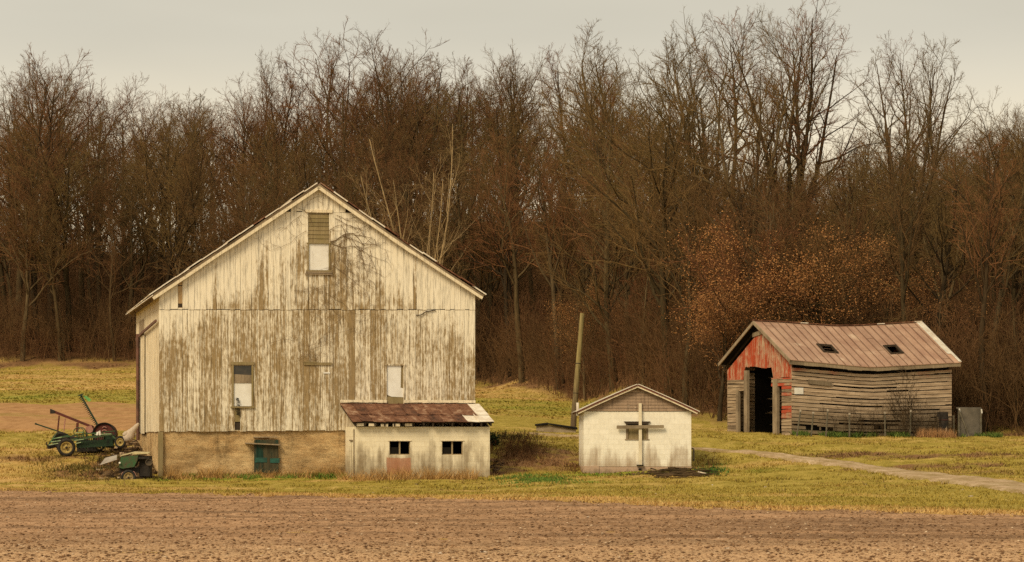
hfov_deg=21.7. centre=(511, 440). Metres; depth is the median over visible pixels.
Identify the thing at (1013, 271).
bare tree
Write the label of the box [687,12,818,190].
bare tree
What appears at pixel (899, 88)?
bare tree
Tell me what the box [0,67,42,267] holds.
bare tree
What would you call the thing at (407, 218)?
bare tree
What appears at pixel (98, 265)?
bare tree
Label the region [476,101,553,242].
bare tree
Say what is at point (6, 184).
bare tree
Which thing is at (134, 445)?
rubble heap
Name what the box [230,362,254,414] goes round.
left window
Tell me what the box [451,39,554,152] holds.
bare tree
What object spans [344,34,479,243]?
bare tree
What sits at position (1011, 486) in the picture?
gravel road
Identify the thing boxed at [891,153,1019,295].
bare tree
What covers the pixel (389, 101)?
bare tree
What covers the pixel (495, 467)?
debris
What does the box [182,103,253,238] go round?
bare tree
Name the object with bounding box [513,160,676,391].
bare tree
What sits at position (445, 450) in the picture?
window
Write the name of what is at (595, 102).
bare tree
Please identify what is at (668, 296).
bare tree
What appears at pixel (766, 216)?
bare tree
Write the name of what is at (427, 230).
bare tree
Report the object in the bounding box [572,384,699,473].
block shed
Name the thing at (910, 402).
leafless bush
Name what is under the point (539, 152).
bare tree
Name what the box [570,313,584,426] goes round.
wooden pole
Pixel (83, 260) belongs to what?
bare tree
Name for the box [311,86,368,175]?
bare tree
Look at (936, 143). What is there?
bare tree
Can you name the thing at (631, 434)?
boarded window
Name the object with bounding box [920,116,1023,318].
bare tree
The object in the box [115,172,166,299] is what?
bare tree
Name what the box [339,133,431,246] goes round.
bare tree
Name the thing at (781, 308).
young bare tree
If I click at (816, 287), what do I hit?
oak tree
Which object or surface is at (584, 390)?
young bare tree
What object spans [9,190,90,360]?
bare tree
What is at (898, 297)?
oak tree
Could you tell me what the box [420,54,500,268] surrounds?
bare tree
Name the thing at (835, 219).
bare tree
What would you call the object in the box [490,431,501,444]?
evergreen shrub
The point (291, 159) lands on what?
bare tree
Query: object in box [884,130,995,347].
bare tree
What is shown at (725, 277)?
oak tree
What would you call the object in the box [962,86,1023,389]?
bare tree
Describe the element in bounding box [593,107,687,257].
bare tree
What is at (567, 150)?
bare tree
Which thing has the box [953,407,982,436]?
grey gate panel
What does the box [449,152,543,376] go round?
bare tree
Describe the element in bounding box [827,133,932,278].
bare tree
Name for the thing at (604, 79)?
bare tree
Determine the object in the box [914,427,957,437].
straw clump
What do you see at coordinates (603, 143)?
bare tree
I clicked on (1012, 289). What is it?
bare tree
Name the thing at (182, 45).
sky
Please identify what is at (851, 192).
bare tree
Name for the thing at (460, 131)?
bare tree
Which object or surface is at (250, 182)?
bare tree
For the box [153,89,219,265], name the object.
bare tree
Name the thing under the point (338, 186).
bare tree
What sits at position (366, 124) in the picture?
bare tree
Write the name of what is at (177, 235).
bare tree
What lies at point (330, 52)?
bare tree
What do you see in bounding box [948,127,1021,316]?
bare tree
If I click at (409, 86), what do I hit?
bare tree
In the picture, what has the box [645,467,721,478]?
brush pile
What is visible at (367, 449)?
milk house
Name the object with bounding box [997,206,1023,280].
bare tree
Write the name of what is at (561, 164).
bare tree
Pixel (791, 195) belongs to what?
bare tree
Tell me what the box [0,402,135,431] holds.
field
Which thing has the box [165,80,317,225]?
bare tree
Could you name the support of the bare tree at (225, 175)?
on the ground at (704, 421)
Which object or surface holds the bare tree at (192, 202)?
on the ground at (704, 421)
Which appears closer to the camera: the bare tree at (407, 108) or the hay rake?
the hay rake
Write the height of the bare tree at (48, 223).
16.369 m
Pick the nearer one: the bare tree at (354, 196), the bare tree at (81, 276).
the bare tree at (354, 196)
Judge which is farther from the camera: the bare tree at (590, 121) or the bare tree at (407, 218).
the bare tree at (407, 218)
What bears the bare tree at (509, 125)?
on the ground at (704, 421)
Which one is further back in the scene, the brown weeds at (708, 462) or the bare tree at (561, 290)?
the bare tree at (561, 290)
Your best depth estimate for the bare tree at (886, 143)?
147.80 m
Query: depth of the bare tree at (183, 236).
250.33 m
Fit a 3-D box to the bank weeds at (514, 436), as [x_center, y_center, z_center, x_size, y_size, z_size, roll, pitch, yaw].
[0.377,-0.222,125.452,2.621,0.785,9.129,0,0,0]
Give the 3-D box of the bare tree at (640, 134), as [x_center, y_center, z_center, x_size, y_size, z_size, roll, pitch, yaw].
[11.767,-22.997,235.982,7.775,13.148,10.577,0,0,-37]
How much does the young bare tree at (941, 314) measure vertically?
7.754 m
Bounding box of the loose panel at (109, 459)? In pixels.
[100,455,116,464]
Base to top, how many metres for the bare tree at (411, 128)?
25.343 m
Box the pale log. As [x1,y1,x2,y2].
[122,423,138,441]
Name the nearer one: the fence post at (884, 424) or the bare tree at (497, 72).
the fence post at (884, 424)
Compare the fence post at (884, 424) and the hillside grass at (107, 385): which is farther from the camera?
the hillside grass at (107, 385)
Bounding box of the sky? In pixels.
[0,0,1023,251]
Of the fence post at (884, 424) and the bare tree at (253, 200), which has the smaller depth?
the fence post at (884, 424)
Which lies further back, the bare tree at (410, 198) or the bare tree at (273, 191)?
the bare tree at (273, 191)
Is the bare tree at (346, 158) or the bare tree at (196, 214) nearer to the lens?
the bare tree at (346, 158)
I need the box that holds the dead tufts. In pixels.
[0,430,1023,493]
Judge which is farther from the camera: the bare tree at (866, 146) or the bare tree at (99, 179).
the bare tree at (99, 179)
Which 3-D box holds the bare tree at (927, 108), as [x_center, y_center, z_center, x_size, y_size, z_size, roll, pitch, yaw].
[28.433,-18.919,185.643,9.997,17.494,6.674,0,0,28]
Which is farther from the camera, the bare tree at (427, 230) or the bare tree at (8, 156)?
the bare tree at (8, 156)
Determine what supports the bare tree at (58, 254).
on the ground at (704, 421)
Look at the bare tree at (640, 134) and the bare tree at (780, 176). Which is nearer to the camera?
the bare tree at (780, 176)
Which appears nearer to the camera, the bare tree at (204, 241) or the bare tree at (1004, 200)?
the bare tree at (1004, 200)
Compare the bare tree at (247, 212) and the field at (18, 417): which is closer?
the field at (18, 417)
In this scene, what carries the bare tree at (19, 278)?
on the ground at (704, 421)
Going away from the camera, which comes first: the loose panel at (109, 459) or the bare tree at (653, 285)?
the loose panel at (109, 459)
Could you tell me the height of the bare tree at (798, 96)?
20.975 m
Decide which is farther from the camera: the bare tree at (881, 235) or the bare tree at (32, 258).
the bare tree at (32, 258)
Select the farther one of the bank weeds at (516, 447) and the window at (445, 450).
the bank weeds at (516, 447)
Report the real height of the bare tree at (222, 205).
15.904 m
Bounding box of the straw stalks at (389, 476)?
[162,461,484,480]
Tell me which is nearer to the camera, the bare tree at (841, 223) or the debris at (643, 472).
the debris at (643, 472)
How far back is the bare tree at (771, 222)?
139.65 m
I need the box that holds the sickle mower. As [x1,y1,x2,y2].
[35,394,97,434]
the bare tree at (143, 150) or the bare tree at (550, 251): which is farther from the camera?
the bare tree at (143, 150)
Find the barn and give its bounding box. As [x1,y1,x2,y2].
[127,183,485,476]
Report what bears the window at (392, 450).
in the milk house
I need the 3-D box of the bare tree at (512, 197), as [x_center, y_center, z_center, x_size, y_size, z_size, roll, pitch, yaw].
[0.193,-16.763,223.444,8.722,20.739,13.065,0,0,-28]
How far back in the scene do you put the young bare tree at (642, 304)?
164.41 m
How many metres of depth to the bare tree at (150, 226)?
281.33 m
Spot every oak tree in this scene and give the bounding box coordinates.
[543,282,630,387]
[651,204,842,369]
[680,278,794,420]
[696,214,894,349]
[829,232,991,338]
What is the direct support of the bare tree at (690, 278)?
on the ground at (704, 421)
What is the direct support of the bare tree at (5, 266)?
on the ground at (704, 421)
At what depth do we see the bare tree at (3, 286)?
256.53 m
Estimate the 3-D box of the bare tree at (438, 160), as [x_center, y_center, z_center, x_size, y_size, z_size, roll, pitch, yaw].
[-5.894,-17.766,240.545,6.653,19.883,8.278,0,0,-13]
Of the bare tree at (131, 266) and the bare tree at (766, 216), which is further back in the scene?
the bare tree at (131, 266)
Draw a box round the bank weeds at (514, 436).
[495,429,541,440]
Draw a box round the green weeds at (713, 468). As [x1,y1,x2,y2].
[694,463,729,476]
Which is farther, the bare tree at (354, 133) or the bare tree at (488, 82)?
the bare tree at (488, 82)
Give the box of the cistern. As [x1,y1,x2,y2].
[535,422,577,432]
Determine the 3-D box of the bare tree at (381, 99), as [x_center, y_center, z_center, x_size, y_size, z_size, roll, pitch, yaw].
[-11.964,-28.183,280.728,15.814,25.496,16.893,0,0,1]
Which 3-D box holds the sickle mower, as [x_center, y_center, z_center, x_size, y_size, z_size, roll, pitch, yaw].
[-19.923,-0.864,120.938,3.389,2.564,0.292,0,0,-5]
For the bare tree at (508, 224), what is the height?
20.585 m
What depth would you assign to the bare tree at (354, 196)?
239.87 m
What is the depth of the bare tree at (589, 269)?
217.16 m
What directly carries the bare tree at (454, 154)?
on the ground at (704, 421)
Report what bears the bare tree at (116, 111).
on the ground at (704, 421)
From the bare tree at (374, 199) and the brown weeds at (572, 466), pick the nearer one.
the brown weeds at (572, 466)
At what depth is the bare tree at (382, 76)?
316.75 m
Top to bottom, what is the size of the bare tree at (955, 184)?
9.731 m
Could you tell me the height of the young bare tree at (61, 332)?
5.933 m
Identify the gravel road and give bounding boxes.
[529,432,1023,493]
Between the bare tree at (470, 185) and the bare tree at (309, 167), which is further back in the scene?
the bare tree at (309, 167)
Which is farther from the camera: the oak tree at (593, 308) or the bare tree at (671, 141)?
the oak tree at (593, 308)
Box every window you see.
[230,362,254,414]
[305,243,332,274]
[384,364,405,403]
[388,440,411,454]
[441,440,463,454]
[624,421,649,439]
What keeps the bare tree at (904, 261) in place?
on the ground at (704, 421)
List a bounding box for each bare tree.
[0,43,114,347]
[0,54,92,341]
[0,57,132,266]
[0,59,152,264]
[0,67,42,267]
[0,108,128,338]
[0,112,31,296]
[0,125,73,351]
[0,125,135,351]
[0,128,65,339]
[0,161,94,360]
[0,169,25,344]
[1,122,35,269]
[2,110,80,291]
[3,53,85,175]
[8,66,94,155]
[8,116,143,308]
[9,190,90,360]
[23,140,92,302]
[27,119,158,324]
[32,182,66,328]
[49,160,121,349]
[53,72,164,209]
[53,92,142,251]
[53,124,152,332]
[54,303,69,360]
[67,71,182,277]
[71,143,189,348]
[73,196,166,360]
[93,148,157,321]
[95,103,241,279]
[96,83,225,284]
[98,143,175,302]
[113,160,207,287]
[114,95,184,232]
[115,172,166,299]
[119,95,252,264]
[122,99,205,284]
[139,153,218,281]
[141,88,230,271]
[145,141,223,265]
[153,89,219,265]
[153,164,244,275]
[155,187,255,276]
[158,99,241,246]
[159,157,231,257]
[160,145,249,278]
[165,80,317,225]
[167,100,221,256]
[170,71,290,205]
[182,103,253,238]
[185,155,286,251]
[188,183,239,259]
[196,139,286,238]
[205,142,313,245]
[206,150,276,239]
[208,63,356,189]
[217,15,486,212]
[217,95,272,203]
[231,41,289,185]
[233,130,358,227]
[235,112,311,213]
[235,166,312,218]
[239,67,310,183]
[240,193,285,228]
[242,54,322,196]
[243,158,299,226]
[249,109,417,219]
[249,123,333,208]
[258,159,388,211]
[277,22,537,218]
[283,122,335,188]
[284,88,322,189]
[293,27,351,174]
[295,77,409,204]
[308,135,414,217]
[309,103,373,189]
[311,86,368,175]
[316,111,431,251]
[318,173,356,203]
[326,71,385,199]
[329,45,464,183]
[329,101,434,236]
[332,126,473,264]
[334,56,478,210]
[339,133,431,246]
[342,30,428,136]
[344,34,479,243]
[359,66,445,211]
[361,187,436,252]
[368,130,468,251]
[377,204,416,244]
[379,64,476,249]
[399,69,419,137]
[404,167,481,280]
[406,163,546,371]
[410,136,468,244]
[413,56,546,283]
[413,80,520,276]
[416,134,507,378]
[417,81,482,212]
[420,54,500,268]
[421,51,527,209]
[422,130,518,275]
[429,166,545,354]
[436,56,540,294]
[442,79,565,286]
[445,120,550,347]
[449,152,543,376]
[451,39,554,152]
[459,128,565,382]
[466,50,548,300]
[466,63,564,329]
[469,96,549,329]
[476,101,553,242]
[501,134,586,389]
[513,36,664,201]
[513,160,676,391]
[514,137,595,333]
[516,110,580,268]
[518,55,666,339]
[519,146,609,383]
[521,18,632,310]
[525,157,625,327]
[528,76,648,309]
[531,128,564,201]
[532,50,751,397]
[533,114,589,280]
[534,42,601,155]
[551,3,802,312]
[552,90,647,297]
[557,72,687,382]
[557,146,660,368]
[559,39,660,227]
[565,294,594,400]
[574,100,718,321]
[575,116,760,377]
[578,63,623,152]
[578,110,681,320]
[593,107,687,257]
[606,103,689,176]
[612,50,733,333]
[617,150,768,405]
[620,251,660,385]
[621,14,761,387]
[635,164,738,278]
[638,0,840,330]
[648,160,776,339]
[656,177,735,388]
[671,164,760,258]
[677,0,894,319]
[677,129,842,326]
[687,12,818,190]
[689,147,892,320]
[696,157,867,321]
[696,168,884,322]
[713,2,853,178]
[719,157,823,252]
[723,170,823,279]
[744,128,916,322]
[763,173,827,250]
[766,173,887,301]
[770,288,795,321]
[777,161,828,203]
[778,166,838,257]
[795,142,894,306]
[813,139,965,316]
[822,135,880,208]
[826,32,988,312]
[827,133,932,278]
[843,140,984,314]
[847,119,895,187]
[859,124,953,321]
[867,147,1014,331]
[868,45,997,281]
[872,115,944,259]
[873,31,950,200]
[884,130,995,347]
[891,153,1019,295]
[899,115,955,203]
[908,148,993,273]
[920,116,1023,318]
[921,102,1023,289]
[926,119,1023,273]
[927,120,979,207]
[929,128,1023,432]
[930,279,954,342]
[944,112,1023,260]
[946,132,1023,410]
[948,103,1023,356]
[948,122,997,171]
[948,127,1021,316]
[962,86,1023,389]
[993,103,1023,197]
[996,109,1023,150]
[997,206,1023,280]
[997,276,1023,425]
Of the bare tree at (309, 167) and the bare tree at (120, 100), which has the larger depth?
the bare tree at (120, 100)
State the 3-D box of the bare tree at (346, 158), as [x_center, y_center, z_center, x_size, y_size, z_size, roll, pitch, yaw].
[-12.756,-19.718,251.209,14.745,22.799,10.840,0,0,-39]
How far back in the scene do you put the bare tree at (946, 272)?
139.17 m
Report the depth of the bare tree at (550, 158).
268.44 m
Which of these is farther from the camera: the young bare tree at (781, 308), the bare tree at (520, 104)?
the bare tree at (520, 104)
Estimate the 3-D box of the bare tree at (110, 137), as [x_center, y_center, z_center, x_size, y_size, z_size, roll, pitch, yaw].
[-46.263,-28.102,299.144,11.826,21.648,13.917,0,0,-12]
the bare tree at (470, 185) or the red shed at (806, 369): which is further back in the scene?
the bare tree at (470, 185)
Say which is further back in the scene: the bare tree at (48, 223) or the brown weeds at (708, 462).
the bare tree at (48, 223)
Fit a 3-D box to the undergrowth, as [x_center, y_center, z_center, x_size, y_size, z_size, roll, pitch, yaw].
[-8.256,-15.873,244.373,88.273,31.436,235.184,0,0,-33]
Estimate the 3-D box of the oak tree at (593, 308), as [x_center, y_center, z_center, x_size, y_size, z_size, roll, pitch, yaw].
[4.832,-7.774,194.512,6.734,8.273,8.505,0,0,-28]
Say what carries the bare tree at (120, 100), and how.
on the ground at (704, 421)
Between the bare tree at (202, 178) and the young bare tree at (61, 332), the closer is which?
the young bare tree at (61, 332)
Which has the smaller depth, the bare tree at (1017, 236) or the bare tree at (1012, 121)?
the bare tree at (1017, 236)
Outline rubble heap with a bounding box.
[65,439,174,479]
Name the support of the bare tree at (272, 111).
on the ground at (704, 421)
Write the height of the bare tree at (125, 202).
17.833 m
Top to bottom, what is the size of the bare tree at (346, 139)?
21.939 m
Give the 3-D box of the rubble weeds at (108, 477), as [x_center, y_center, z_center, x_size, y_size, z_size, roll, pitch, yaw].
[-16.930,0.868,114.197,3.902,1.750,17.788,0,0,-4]
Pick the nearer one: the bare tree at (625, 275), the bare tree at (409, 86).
the bare tree at (625, 275)
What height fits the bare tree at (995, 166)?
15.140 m
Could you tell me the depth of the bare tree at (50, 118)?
252.34 m
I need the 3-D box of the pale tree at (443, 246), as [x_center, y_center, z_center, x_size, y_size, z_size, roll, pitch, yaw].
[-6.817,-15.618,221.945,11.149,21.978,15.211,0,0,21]
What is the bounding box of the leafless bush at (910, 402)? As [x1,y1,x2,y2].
[875,364,921,436]
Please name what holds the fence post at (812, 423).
on the ground at (704, 421)
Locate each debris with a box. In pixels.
[490,458,504,477]
[619,471,653,475]
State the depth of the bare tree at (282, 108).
278.44 m
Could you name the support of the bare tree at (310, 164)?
on the ground at (704, 421)
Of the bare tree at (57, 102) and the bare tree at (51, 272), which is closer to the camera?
the bare tree at (51, 272)
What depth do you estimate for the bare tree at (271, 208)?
243.76 m
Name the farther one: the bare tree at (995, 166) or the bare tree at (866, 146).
the bare tree at (866, 146)
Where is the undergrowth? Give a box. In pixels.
[0,130,1023,434]
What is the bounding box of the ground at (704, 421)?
[0,213,1023,553]
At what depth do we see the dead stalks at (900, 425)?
126.19 m
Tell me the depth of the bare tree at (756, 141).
149.22 m
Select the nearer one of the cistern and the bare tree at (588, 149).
the cistern
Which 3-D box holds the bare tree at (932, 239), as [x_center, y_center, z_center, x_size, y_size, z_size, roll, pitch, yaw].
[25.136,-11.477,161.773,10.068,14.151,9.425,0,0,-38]
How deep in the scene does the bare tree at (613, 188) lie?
162.40 m
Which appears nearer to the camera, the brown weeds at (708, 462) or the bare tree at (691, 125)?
the brown weeds at (708, 462)
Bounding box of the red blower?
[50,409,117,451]
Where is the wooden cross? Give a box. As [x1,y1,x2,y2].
[617,403,663,469]
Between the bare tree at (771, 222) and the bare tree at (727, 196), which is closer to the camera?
the bare tree at (771, 222)
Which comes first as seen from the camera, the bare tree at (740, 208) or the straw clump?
the straw clump
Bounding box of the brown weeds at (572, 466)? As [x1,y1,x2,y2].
[561,463,581,472]
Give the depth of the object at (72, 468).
113.32 m
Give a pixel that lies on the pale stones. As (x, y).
(608, 500)
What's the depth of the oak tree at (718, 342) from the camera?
137.90 m
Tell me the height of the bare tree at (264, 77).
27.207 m
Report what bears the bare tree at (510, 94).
on the ground at (704, 421)
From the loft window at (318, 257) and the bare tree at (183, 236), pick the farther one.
the bare tree at (183, 236)
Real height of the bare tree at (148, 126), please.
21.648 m
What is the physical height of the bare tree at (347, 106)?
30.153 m
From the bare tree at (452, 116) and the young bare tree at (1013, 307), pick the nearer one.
the young bare tree at (1013, 307)
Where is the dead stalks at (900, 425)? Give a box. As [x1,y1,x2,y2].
[817,396,965,437]
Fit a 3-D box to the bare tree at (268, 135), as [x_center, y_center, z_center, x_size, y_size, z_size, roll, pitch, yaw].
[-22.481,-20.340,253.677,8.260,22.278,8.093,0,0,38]
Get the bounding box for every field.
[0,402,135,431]
[0,490,1023,561]
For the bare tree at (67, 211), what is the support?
on the ground at (704, 421)
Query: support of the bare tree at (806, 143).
on the ground at (704, 421)
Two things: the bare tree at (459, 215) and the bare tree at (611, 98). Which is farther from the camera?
the bare tree at (459, 215)
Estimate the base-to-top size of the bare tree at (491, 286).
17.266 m
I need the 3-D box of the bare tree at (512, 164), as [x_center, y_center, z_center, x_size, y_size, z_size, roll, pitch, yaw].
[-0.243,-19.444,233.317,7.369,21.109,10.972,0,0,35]
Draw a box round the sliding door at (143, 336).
[141,335,144,433]
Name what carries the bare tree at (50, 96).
on the ground at (704, 421)
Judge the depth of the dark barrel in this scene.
127.66 m
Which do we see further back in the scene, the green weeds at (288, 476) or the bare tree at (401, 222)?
the bare tree at (401, 222)
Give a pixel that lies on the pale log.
(129, 435)
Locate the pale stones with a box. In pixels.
[18,484,972,553]
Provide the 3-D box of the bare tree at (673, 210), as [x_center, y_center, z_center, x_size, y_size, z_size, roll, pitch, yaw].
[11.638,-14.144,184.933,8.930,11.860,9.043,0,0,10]
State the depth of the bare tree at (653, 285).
155.38 m
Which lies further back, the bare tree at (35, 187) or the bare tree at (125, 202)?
the bare tree at (125, 202)
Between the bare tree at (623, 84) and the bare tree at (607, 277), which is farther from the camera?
the bare tree at (623, 84)
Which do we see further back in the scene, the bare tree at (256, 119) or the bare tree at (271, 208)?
the bare tree at (256, 119)
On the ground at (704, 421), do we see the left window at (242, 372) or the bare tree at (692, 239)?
the bare tree at (692, 239)
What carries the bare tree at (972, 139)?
on the ground at (704, 421)
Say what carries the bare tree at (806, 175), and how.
on the ground at (704, 421)
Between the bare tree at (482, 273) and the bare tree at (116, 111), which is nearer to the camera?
the bare tree at (482, 273)
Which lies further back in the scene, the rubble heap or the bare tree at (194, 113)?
the bare tree at (194, 113)
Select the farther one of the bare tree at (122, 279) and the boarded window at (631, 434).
the bare tree at (122, 279)
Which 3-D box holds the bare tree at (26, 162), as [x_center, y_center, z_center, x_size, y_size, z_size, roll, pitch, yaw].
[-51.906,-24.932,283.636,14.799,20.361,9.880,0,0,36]
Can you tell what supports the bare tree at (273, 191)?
on the ground at (704, 421)
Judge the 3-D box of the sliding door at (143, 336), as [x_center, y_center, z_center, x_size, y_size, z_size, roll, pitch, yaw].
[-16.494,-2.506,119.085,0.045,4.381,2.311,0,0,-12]
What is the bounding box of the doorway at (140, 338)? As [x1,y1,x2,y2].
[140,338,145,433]
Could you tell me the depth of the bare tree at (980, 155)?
186.44 m
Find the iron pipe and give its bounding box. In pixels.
[691,448,694,460]
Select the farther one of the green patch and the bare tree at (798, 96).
the bare tree at (798, 96)
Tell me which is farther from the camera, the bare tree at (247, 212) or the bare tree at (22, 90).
the bare tree at (22, 90)
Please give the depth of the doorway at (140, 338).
120.83 m
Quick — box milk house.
[340,403,493,478]
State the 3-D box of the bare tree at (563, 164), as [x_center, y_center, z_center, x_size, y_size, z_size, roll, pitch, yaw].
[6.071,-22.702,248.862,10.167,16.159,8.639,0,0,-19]
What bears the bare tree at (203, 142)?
on the ground at (704, 421)
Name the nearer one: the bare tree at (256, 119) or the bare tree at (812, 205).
the bare tree at (812, 205)
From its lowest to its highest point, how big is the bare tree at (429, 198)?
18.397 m
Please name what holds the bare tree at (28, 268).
on the ground at (704, 421)
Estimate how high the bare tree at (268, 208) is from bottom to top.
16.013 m
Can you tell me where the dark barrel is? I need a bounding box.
[937,412,947,432]
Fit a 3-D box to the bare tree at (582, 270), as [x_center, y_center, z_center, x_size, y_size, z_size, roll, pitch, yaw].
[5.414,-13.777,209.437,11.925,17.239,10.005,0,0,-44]
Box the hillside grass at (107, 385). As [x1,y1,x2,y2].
[0,364,619,418]
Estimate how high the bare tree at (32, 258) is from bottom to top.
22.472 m
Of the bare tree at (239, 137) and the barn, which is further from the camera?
the bare tree at (239, 137)
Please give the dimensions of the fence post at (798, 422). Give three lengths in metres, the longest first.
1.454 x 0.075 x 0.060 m
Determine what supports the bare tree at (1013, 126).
on the ground at (704, 421)
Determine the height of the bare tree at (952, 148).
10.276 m
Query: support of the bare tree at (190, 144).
on the ground at (704, 421)
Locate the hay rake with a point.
(63, 444)
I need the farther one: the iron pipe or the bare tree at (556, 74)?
the bare tree at (556, 74)
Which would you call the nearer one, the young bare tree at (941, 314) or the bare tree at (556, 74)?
the young bare tree at (941, 314)
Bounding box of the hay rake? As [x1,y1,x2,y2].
[46,427,125,456]
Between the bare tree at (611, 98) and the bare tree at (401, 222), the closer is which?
the bare tree at (611, 98)
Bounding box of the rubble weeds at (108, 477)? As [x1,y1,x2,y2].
[78,443,154,480]
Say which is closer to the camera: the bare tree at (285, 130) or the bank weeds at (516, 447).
the bank weeds at (516, 447)
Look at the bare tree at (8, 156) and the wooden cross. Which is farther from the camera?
the bare tree at (8, 156)
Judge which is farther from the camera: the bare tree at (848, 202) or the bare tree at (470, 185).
the bare tree at (470, 185)
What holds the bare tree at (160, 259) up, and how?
on the ground at (704, 421)
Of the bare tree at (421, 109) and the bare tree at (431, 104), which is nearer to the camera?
the bare tree at (421, 109)
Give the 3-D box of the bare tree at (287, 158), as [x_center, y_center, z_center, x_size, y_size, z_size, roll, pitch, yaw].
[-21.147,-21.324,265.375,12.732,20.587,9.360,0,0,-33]
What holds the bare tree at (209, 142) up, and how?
on the ground at (704, 421)
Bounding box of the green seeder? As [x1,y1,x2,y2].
[119,451,152,479]
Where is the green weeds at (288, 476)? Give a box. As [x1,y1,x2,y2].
[182,472,343,479]
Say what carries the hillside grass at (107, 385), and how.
on the ground at (704, 421)
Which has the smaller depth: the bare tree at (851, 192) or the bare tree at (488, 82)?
the bare tree at (851, 192)
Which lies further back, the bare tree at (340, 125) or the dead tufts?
the bare tree at (340, 125)
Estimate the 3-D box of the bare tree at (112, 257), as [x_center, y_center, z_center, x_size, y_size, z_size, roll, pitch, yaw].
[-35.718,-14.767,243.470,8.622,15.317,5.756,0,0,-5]
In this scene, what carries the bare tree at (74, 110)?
on the ground at (704, 421)
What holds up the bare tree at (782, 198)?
on the ground at (704, 421)
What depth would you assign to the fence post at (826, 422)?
124.43 m
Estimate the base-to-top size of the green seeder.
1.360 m
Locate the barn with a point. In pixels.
(221, 381)
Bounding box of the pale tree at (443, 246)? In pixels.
[343,118,498,278]
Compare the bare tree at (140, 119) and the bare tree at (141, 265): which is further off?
the bare tree at (140, 119)
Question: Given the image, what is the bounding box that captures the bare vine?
[256,193,393,372]
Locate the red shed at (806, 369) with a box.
[718,319,961,436]
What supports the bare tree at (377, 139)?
on the ground at (704, 421)
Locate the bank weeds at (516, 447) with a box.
[490,431,555,467]
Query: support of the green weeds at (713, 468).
on the ground at (704, 421)
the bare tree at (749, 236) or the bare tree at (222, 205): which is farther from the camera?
the bare tree at (222, 205)
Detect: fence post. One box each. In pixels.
[796,410,800,435]
[810,412,813,435]
[825,409,828,435]
[884,412,885,436]
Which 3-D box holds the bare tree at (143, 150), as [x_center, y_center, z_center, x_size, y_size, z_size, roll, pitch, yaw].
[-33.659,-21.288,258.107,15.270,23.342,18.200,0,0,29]
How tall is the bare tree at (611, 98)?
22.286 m
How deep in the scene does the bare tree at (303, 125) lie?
303.60 m
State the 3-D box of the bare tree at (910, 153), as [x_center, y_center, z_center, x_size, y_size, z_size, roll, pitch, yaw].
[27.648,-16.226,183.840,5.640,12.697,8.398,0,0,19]
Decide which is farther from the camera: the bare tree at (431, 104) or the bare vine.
the bare tree at (431, 104)
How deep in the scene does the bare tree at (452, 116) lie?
299.32 m
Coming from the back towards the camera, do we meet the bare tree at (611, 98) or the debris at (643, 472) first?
the bare tree at (611, 98)
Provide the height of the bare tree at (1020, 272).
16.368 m
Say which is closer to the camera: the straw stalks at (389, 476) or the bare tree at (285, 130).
the straw stalks at (389, 476)
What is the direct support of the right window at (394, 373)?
in the barn
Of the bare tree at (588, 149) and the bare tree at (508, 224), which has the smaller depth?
the bare tree at (508, 224)
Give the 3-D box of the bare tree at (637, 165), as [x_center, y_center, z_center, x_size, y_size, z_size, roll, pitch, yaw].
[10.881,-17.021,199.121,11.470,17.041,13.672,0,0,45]
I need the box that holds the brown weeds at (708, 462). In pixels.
[693,453,729,475]
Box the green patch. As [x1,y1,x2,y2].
[489,471,581,487]
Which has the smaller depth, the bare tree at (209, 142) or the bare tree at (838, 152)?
the bare tree at (838, 152)

